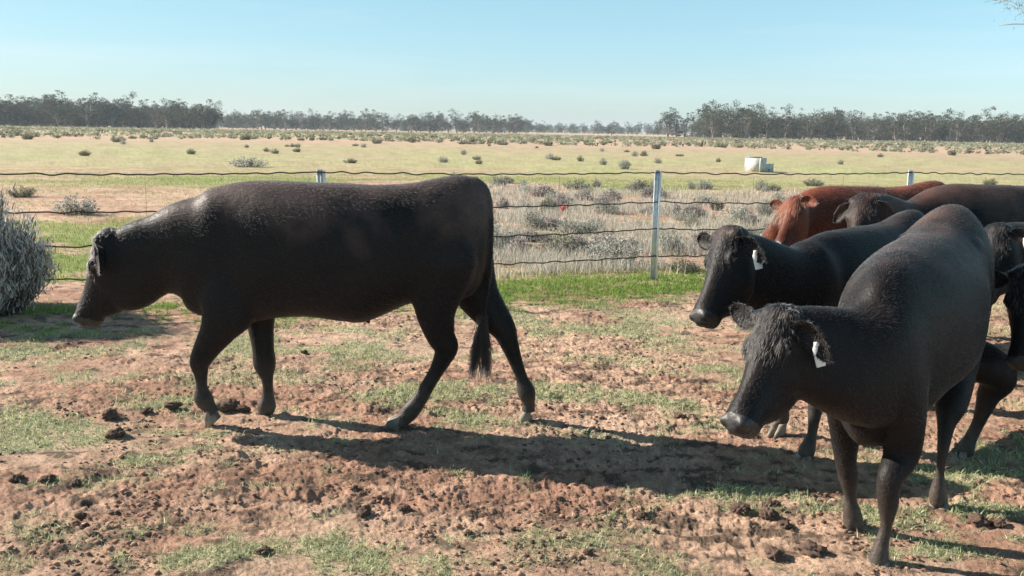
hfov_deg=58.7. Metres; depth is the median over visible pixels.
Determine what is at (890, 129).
gum tree
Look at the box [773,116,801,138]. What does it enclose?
gum tree
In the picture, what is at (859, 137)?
gum tree
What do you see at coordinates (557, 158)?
saltbush
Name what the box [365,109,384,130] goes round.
gum tree
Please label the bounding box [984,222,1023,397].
black cow
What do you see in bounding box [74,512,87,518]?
dirt clod
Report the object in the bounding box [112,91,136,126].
gum tree
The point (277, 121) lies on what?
gum tree
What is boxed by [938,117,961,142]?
gum tree
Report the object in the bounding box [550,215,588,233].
saltbush
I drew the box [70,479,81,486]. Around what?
dirt clod
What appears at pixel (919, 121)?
gum tree
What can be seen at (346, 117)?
gum tree
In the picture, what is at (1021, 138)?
gum tree
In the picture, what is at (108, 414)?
dirt clod
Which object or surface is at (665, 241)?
saltbush
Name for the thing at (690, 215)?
saltbush
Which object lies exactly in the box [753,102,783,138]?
gum tree
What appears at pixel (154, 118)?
gum tree
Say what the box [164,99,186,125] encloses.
gum tree
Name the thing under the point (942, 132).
gum tree
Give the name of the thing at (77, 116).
gum tree
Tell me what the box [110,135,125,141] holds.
saltbush
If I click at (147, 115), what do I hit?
gum tree
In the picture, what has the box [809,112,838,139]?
gum tree
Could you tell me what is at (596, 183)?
saltbush
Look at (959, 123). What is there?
gum tree
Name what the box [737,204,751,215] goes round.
saltbush
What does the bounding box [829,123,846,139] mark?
gum tree
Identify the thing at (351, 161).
saltbush
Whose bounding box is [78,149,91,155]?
saltbush
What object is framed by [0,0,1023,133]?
sky
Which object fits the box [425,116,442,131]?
gum tree
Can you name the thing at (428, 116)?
gum tree
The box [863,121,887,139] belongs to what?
gum tree
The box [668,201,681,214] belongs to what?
saltbush
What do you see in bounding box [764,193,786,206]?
saltbush
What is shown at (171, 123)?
gum tree
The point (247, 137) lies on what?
saltbush
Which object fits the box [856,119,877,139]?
gum tree
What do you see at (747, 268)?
black cow
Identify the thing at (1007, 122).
gum tree
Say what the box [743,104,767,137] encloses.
gum tree
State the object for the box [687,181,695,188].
saltbush
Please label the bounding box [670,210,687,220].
saltbush
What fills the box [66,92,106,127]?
gum tree
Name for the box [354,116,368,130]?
gum tree
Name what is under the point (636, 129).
gum tree
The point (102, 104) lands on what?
gum tree
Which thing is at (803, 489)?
dirt clod
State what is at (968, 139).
gum tree
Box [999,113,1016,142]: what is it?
gum tree
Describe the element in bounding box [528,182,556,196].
saltbush
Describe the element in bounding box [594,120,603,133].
gum tree
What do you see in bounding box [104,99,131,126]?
gum tree
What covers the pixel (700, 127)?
gum tree
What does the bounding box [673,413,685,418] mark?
dirt clod
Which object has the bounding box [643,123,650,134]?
gum tree
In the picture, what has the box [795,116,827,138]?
gum tree
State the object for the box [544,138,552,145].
saltbush
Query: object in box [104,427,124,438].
dirt clod
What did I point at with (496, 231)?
saltbush
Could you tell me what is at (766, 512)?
dirt clod
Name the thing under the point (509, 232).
saltbush
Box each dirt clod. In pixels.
[8,472,24,482]
[39,474,56,482]
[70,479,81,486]
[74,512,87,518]
[79,522,90,529]
[87,531,100,536]
[102,408,117,419]
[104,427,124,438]
[139,406,153,414]
[164,401,183,409]
[216,398,240,411]
[234,405,250,411]
[254,545,273,555]
[357,504,370,518]
[396,504,410,511]
[463,529,472,535]
[582,548,592,555]
[637,511,647,517]
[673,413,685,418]
[728,502,750,514]
[758,504,779,520]
[762,498,781,506]
[764,545,786,561]
[779,520,793,529]
[796,539,827,557]
[798,487,810,491]
[965,512,990,526]
[990,518,1006,527]
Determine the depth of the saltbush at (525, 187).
24.87 m
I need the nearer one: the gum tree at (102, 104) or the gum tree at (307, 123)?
the gum tree at (102, 104)
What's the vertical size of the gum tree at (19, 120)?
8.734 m
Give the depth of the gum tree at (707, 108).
305.03 m
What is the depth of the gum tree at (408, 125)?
472.43 m
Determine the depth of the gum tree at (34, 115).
314.67 m
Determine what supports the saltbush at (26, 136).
on the ground at (56, 499)
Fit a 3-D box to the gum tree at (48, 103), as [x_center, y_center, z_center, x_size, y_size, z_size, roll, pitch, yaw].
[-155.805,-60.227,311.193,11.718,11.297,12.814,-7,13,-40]
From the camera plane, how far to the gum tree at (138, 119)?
347.26 m
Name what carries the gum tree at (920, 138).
on the ground at (56, 499)
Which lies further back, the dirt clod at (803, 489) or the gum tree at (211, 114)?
the gum tree at (211, 114)
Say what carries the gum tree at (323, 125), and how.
on the ground at (56, 499)
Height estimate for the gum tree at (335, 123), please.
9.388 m
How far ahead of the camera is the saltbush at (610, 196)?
22.16 m
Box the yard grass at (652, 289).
[0,267,1023,575]
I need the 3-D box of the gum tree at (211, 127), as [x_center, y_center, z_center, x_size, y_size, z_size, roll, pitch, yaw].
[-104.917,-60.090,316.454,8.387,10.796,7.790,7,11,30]
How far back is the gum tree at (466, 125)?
469.00 m
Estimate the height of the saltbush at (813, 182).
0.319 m
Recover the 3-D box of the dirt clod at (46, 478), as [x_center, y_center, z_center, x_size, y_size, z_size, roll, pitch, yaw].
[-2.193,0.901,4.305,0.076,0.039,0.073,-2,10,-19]
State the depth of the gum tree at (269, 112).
500.56 m
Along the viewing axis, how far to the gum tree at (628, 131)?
762.19 m
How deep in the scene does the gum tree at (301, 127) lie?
507.73 m
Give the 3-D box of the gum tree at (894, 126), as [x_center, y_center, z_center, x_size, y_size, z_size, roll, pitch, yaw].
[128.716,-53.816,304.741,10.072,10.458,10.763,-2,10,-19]
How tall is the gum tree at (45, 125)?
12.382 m
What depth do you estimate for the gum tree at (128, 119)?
343.78 m
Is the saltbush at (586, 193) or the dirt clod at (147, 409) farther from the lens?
the saltbush at (586, 193)
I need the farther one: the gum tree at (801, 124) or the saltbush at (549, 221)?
the gum tree at (801, 124)
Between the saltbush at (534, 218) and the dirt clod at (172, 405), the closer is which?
the dirt clod at (172, 405)
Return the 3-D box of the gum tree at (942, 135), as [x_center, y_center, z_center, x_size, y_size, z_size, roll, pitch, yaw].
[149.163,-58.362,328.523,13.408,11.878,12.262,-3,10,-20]
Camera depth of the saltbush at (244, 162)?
38.03 m
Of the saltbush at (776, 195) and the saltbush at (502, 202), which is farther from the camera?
the saltbush at (776, 195)
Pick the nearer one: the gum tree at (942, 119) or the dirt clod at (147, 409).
the dirt clod at (147, 409)
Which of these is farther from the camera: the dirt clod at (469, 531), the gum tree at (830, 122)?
the gum tree at (830, 122)
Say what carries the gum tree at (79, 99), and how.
on the ground at (56, 499)
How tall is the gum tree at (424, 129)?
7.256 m
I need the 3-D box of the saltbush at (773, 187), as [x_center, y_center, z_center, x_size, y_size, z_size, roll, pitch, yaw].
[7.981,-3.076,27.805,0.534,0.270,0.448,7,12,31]
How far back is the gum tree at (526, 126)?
519.93 m
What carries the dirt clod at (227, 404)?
on the ground at (56, 499)
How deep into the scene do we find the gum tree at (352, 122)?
487.53 m
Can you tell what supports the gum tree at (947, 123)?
on the ground at (56, 499)
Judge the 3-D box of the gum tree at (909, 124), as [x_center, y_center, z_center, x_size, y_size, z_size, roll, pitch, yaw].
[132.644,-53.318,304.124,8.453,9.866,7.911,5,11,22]
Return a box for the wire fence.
[0,169,1023,280]
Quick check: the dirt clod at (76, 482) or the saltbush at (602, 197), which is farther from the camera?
the saltbush at (602, 197)
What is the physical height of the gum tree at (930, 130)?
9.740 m
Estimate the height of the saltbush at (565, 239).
0.353 m
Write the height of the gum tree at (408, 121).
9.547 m
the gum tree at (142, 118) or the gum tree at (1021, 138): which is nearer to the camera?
the gum tree at (1021, 138)
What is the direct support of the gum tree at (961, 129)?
on the ground at (56, 499)
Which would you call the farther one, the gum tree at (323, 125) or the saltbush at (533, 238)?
the gum tree at (323, 125)
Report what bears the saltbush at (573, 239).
on the ground at (56, 499)
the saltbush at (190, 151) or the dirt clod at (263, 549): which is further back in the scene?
the saltbush at (190, 151)
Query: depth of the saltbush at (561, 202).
19.89 m
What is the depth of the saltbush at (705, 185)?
28.12 m
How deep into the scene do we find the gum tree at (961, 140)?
328.09 m
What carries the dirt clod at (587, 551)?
on the ground at (56, 499)
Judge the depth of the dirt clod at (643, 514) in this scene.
4.04 m
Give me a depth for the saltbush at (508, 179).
29.38 m
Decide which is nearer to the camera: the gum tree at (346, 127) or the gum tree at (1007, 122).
the gum tree at (1007, 122)
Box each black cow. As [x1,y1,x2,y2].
[689,209,924,462]
[720,204,1017,567]
[833,183,1023,227]
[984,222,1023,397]
[994,263,1023,371]
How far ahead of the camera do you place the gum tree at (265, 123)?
494.12 m
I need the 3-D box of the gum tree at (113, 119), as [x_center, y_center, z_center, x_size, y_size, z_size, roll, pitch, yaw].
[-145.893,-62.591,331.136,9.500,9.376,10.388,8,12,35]
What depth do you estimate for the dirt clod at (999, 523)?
4.01 m
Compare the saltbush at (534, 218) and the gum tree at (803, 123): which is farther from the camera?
the gum tree at (803, 123)
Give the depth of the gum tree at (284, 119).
471.88 m
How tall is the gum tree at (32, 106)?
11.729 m
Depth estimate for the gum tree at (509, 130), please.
530.96 m
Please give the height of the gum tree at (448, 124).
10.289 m
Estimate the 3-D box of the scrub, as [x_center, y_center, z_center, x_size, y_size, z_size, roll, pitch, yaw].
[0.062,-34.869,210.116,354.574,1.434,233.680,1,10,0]
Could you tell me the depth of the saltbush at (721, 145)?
109.31 m
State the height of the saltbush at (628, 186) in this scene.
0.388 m
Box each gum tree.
[0,94,34,125]
[3,103,32,125]
[11,95,34,126]
[11,98,43,125]
[17,97,51,125]
[27,93,49,126]
[28,94,59,126]
[36,94,67,126]
[38,95,70,126]
[48,90,77,126]
[60,105,88,126]
[63,98,106,126]
[64,104,88,126]
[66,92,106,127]
[76,98,104,126]
[77,97,111,126]
[94,100,128,126]
[99,103,126,127]
[103,98,140,127]
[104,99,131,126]
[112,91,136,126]
[120,108,136,127]
[128,99,149,127]
[128,108,146,127]
[131,106,150,128]
[142,104,164,127]
[144,106,170,127]
[153,98,182,127]
[163,110,181,127]
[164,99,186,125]
[165,100,185,128]
[173,101,204,128]
[184,107,220,128]
[192,99,224,128]
[200,101,222,128]
[220,115,233,127]
[223,109,242,128]
[232,114,241,128]
[238,114,251,128]
[243,112,254,128]
[246,110,266,128]
[251,108,272,128]
[252,109,273,128]
[262,113,284,128]
[266,116,281,128]
[271,109,296,129]
[286,113,303,129]
[290,111,309,129]
[300,115,313,129]
[307,108,324,129]
[313,114,332,129]
[322,112,333,129]
[330,114,347,130]
[335,110,355,130]
[337,114,366,130]
[339,114,350,130]
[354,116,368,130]
[360,108,375,130]
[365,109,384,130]
[368,113,392,130]
[388,115,402,129]
[390,119,400,131]
[401,115,420,131]
[402,114,415,131]
[410,115,423,131]
[414,119,426,131]
[420,111,445,131]
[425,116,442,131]
[433,113,446,131]
[440,116,453,131]
[447,110,466,132]
[457,119,471,132]
[467,111,483,132]
[468,111,490,132]
[479,114,489,132]
[483,115,506,132]
[491,115,505,132]
[499,114,517,132]
[502,114,522,133]
[508,116,525,133]
[521,119,534,133]
[532,122,540,132]
[537,121,548,131]
[553,123,562,132]
[567,123,576,133]
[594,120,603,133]
[606,121,618,135]
[616,125,623,133]
[624,122,632,133]
[631,122,641,134]
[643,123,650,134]
[652,109,682,136]
[663,107,687,136]
[676,113,695,136]
[691,109,715,136]
[692,101,729,137]
[703,99,729,137]
[711,103,738,137]
[712,110,740,137]
[722,109,744,137]
[725,108,751,137]
[729,99,760,137]
[729,108,760,137]
[732,104,765,137]
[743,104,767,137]
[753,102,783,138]
[769,114,791,138]
[770,108,799,137]
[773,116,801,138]
[784,104,804,138]
[791,113,816,138]
[792,114,810,138]
[794,119,806,138]
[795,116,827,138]
[807,113,831,138]
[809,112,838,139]
[811,108,841,139]
[813,107,850,139]
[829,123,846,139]
[835,109,854,139]
[836,110,854,139]
[840,110,867,139]
[848,119,876,139]
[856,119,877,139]
[861,114,885,140]
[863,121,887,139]
[868,120,889,139]
[872,113,890,139]
[878,117,909,140]
[882,112,907,140]
[889,114,923,140]
[893,110,936,140]
[895,114,921,140]
[896,110,930,139]
[913,111,941,140]
[917,115,945,141]
[918,110,946,141]
[920,109,957,141]
[931,116,953,141]
[936,108,962,141]
[936,112,977,141]
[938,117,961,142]
[944,115,976,141]
[948,119,968,137]
[962,121,979,141]
[966,108,1007,142]
[966,113,1001,141]
[970,111,1023,142]
[974,106,1014,142]
[985,0,1023,25]
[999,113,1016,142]
[1003,127,1023,143]
[1014,121,1023,143]
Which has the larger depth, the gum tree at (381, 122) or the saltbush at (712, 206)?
the gum tree at (381, 122)
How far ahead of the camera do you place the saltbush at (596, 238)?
13.15 m
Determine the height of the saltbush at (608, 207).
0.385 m
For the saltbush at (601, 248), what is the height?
0.432 m
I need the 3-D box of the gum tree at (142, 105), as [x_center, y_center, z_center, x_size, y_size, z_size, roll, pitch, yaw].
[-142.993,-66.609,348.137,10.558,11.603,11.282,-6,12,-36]
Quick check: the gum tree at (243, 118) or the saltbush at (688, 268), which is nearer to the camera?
the saltbush at (688, 268)
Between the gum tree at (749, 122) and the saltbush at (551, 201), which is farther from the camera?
the gum tree at (749, 122)
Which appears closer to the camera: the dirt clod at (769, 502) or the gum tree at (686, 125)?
the dirt clod at (769, 502)
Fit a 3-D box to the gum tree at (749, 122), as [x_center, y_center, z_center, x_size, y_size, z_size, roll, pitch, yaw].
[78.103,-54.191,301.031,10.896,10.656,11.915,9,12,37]
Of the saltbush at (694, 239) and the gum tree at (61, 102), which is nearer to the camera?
the saltbush at (694, 239)
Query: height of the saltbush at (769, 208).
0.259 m
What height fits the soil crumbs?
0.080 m
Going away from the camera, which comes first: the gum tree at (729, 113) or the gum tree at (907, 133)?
the gum tree at (907, 133)
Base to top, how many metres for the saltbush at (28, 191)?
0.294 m
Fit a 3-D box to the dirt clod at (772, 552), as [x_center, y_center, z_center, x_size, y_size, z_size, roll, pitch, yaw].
[1.066,1.073,3.688,0.085,0.049,0.118,3,10,10]
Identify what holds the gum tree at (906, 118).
on the ground at (56, 499)
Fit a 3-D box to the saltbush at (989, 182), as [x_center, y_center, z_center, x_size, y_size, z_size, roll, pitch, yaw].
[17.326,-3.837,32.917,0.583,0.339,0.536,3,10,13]
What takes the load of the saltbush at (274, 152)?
on the ground at (56, 499)
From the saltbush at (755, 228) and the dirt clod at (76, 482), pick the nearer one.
the dirt clod at (76, 482)
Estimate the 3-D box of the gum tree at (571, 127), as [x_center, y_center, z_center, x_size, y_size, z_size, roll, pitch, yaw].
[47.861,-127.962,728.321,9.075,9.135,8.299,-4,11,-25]
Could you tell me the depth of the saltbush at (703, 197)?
21.91 m
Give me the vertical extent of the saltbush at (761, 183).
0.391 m
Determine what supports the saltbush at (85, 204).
on the ground at (56, 499)
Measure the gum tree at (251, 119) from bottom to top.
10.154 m
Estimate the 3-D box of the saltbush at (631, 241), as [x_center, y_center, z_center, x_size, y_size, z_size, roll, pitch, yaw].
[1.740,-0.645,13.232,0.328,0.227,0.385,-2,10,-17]
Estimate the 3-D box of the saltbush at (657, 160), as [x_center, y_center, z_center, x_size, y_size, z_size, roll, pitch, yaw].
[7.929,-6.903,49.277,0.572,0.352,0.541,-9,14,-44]
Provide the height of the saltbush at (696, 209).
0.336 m
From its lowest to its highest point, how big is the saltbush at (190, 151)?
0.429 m
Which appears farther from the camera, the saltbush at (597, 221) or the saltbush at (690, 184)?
the saltbush at (690, 184)
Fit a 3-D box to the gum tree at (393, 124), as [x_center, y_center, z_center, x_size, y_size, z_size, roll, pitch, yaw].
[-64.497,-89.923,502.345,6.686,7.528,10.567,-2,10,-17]
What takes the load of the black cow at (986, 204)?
on the ground at (56, 499)
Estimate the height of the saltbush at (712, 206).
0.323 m
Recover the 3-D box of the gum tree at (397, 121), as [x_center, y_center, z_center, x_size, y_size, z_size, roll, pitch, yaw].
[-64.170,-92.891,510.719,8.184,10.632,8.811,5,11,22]
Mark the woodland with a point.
(691, 131)
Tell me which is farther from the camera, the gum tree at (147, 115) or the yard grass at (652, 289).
the gum tree at (147, 115)
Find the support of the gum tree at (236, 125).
on the ground at (56, 499)
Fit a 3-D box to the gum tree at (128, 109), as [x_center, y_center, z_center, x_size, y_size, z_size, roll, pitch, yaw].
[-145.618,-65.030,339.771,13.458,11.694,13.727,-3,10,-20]
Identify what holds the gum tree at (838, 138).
on the ground at (56, 499)
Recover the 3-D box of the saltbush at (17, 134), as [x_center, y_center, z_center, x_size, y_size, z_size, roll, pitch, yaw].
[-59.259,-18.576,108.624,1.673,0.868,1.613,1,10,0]
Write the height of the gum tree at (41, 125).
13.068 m
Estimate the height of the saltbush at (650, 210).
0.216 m
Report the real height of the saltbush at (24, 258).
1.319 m
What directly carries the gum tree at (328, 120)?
on the ground at (56, 499)
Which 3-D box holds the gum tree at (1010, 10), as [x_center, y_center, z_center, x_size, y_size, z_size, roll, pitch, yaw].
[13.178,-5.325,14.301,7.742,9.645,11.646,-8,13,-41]
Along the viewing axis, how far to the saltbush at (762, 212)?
19.05 m
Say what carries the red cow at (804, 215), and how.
on the ground at (56, 499)
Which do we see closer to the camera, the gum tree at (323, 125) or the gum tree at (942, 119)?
the gum tree at (942, 119)
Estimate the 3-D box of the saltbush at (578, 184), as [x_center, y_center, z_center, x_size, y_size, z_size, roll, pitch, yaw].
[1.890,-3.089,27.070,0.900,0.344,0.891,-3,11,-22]
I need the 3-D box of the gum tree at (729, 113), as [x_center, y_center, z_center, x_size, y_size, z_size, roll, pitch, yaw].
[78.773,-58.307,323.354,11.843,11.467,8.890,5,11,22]
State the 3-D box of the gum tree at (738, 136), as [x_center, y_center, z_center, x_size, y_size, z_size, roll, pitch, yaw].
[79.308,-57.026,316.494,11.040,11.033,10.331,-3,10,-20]
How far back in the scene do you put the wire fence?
10.20 m
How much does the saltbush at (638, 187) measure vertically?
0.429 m
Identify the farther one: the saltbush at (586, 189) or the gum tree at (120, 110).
the gum tree at (120, 110)
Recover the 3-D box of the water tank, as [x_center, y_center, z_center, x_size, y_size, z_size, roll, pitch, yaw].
[11.181,-5.578,41.151,0.918,0.694,0.971,-6,12,-34]
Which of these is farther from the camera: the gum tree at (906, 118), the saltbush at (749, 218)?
the gum tree at (906, 118)
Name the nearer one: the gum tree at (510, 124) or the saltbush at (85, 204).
the saltbush at (85, 204)
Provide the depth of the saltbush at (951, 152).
86.20 m
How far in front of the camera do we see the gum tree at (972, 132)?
316.69 m
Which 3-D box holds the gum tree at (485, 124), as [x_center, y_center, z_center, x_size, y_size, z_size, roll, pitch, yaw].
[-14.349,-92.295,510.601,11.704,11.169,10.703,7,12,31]
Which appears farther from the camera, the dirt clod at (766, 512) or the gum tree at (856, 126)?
the gum tree at (856, 126)
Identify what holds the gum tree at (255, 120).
on the ground at (56, 499)
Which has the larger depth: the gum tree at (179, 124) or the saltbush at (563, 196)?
the gum tree at (179, 124)
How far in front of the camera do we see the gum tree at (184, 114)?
316.08 m
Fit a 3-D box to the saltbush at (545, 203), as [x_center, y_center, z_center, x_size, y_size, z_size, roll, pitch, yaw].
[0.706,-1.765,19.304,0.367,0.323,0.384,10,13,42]
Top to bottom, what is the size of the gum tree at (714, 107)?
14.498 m
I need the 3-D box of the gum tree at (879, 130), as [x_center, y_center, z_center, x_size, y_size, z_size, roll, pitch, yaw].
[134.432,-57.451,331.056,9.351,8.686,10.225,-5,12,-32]
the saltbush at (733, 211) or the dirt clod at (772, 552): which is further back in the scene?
the saltbush at (733, 211)
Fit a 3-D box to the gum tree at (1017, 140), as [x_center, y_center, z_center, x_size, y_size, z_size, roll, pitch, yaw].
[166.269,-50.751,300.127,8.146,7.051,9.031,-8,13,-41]
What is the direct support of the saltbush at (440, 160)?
on the ground at (56, 499)
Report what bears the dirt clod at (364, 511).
on the ground at (56, 499)
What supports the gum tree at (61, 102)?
on the ground at (56, 499)
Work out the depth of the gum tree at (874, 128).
337.68 m
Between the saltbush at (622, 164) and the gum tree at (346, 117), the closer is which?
the saltbush at (622, 164)
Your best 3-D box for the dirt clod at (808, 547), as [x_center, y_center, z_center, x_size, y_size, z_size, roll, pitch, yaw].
[1.225,1.066,3.710,0.117,0.052,0.124,-7,13,-30]
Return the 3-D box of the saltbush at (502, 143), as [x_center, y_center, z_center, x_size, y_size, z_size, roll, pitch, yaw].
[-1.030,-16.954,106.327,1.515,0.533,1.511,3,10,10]
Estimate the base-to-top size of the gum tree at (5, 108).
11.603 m
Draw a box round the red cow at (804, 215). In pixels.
[762,180,944,246]
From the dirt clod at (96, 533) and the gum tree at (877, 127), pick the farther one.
the gum tree at (877, 127)
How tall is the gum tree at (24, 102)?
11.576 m
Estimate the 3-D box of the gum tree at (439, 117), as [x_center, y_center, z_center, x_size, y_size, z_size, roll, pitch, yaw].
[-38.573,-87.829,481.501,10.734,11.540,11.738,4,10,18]
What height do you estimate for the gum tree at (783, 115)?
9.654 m
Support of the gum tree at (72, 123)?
on the ground at (56, 499)
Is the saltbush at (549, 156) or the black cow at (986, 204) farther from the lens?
the saltbush at (549, 156)
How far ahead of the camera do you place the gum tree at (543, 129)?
688.14 m
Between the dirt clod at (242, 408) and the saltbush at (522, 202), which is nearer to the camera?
the dirt clod at (242, 408)
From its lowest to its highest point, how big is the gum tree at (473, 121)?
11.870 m
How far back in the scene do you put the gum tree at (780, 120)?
307.71 m
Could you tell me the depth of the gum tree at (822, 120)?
298.77 m
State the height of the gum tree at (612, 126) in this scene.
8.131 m
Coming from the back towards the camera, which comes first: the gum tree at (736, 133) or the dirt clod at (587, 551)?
the gum tree at (736, 133)
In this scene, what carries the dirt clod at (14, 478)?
on the ground at (56, 499)
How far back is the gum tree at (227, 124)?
527.67 m
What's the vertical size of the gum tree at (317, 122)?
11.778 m
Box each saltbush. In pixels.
[0,182,61,316]
[3,184,36,197]
[8,129,21,135]
[21,132,34,139]
[49,192,102,214]
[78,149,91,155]
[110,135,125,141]
[187,148,195,153]
[228,156,270,166]
[242,134,250,139]
[271,149,278,153]
[342,158,356,162]
[371,137,382,143]
[437,156,447,161]
[490,175,506,185]
[493,220,513,245]
[494,230,526,243]
[495,195,509,208]
[498,141,508,144]
[499,176,513,183]
[504,236,528,252]
[516,182,530,192]
[516,228,554,241]
[517,198,530,209]
[520,207,549,229]
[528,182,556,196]
[533,230,586,256]
[538,198,553,209]
[542,212,562,230]
[543,196,557,209]
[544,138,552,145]
[545,152,552,158]
[547,232,598,253]
[548,218,585,231]
[550,156,560,159]
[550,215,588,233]
[552,192,574,202]
[552,198,570,208]
[562,180,592,189]
[572,189,591,199]
[576,217,599,232]
[579,188,592,194]
[585,232,642,264]
[586,232,632,247]
[590,179,600,186]
[590,217,605,226]
[592,194,606,203]
[592,198,620,213]
[599,158,607,164]
[601,187,622,201]
[618,159,631,168]
[623,236,641,247]
[625,181,643,191]
[632,178,653,191]
[639,206,665,214]
[640,185,668,197]
[651,142,660,148]
[653,157,662,162]
[659,227,685,253]
[667,257,700,273]
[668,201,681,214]
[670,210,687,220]
[682,203,705,216]
[682,208,698,220]
[683,218,700,226]
[685,230,710,249]
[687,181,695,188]
[689,191,712,204]
[692,178,714,188]
[709,199,723,210]
[717,201,750,223]
[719,141,727,147]
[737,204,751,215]
[744,210,758,225]
[749,226,761,233]
[753,179,769,190]
[754,201,768,215]
[756,224,767,235]
[759,205,777,214]
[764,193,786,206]
[767,183,781,190]
[771,189,788,199]
[802,177,824,185]
[947,148,956,154]
[982,178,998,184]
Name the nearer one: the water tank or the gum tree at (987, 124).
the water tank
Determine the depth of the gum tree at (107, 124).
335.90 m
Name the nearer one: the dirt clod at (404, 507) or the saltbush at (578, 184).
the dirt clod at (404, 507)
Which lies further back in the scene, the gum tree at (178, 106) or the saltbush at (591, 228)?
the gum tree at (178, 106)
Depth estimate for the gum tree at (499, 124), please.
484.75 m
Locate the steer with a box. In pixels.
[72,175,535,427]
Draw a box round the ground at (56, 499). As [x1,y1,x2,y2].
[0,125,1023,575]
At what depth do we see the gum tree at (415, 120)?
465.71 m
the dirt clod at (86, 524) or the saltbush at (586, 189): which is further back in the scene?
the saltbush at (586, 189)
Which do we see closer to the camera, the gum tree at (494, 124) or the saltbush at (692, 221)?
the saltbush at (692, 221)
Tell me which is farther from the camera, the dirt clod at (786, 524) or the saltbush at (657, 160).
the saltbush at (657, 160)
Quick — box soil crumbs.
[0,294,1023,575]
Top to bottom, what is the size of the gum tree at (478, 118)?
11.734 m
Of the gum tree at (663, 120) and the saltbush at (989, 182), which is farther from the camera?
the gum tree at (663, 120)
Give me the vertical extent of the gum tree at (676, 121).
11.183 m
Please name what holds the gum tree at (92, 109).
on the ground at (56, 499)
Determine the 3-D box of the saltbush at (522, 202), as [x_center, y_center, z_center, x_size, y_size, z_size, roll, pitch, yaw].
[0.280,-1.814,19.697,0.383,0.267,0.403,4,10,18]
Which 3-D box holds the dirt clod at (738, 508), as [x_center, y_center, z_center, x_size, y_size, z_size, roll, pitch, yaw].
[1.033,0.997,4.114,0.092,0.048,0.100,-7,13,-39]
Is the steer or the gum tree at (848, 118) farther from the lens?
the gum tree at (848, 118)
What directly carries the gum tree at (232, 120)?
on the ground at (56, 499)
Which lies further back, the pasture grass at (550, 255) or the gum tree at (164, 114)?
the gum tree at (164, 114)
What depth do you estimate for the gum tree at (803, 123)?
317.75 m
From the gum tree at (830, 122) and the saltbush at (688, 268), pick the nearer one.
the saltbush at (688, 268)
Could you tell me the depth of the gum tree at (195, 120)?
310.44 m
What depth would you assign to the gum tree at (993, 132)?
298.52 m
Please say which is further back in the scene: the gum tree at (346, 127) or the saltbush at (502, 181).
the gum tree at (346, 127)
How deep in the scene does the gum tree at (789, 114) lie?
330.04 m
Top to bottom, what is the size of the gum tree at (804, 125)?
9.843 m
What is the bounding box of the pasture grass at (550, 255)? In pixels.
[0,171,888,302]
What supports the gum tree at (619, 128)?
on the ground at (56, 499)
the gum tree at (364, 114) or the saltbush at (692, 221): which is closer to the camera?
the saltbush at (692, 221)
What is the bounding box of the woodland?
[1,100,1023,142]
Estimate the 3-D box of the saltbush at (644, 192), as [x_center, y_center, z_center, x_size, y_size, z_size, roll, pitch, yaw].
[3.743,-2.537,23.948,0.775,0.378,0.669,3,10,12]
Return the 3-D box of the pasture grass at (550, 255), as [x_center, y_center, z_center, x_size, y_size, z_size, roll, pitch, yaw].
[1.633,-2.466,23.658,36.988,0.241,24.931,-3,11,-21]
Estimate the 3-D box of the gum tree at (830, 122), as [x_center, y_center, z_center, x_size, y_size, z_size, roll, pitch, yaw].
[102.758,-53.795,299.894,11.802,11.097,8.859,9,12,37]
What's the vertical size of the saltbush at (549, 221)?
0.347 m
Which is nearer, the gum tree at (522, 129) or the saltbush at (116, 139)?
the saltbush at (116, 139)
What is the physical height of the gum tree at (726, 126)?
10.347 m
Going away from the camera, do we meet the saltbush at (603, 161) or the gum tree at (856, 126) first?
the saltbush at (603, 161)
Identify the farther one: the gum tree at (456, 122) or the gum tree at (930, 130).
the gum tree at (456, 122)
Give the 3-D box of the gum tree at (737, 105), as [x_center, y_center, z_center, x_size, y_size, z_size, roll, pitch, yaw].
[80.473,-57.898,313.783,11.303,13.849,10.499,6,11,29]
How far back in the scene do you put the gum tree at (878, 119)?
328.47 m
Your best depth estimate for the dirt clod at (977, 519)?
4.02 m
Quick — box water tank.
[744,156,773,171]
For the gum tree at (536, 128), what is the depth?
691.51 m
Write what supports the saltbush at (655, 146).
on the ground at (56, 499)
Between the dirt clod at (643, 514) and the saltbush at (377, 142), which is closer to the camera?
the dirt clod at (643, 514)
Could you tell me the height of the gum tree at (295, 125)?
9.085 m
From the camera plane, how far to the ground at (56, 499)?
5.19 m
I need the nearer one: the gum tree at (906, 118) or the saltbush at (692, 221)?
the saltbush at (692, 221)
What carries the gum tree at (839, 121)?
on the ground at (56, 499)
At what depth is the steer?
4.95 m
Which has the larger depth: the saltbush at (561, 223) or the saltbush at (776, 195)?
the saltbush at (776, 195)
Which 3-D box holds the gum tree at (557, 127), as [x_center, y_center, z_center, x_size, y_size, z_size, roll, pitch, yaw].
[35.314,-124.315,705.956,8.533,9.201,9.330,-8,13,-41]
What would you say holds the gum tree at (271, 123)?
on the ground at (56, 499)
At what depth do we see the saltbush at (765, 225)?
14.74 m
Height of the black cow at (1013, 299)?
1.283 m
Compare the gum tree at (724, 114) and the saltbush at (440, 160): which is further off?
the gum tree at (724, 114)
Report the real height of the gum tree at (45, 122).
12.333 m
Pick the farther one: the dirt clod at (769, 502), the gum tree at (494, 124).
the gum tree at (494, 124)
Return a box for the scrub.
[0,125,1023,154]
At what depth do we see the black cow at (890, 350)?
3.60 m
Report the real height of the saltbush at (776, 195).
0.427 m
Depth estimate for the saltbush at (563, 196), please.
21.24 m
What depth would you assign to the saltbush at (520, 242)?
12.72 m

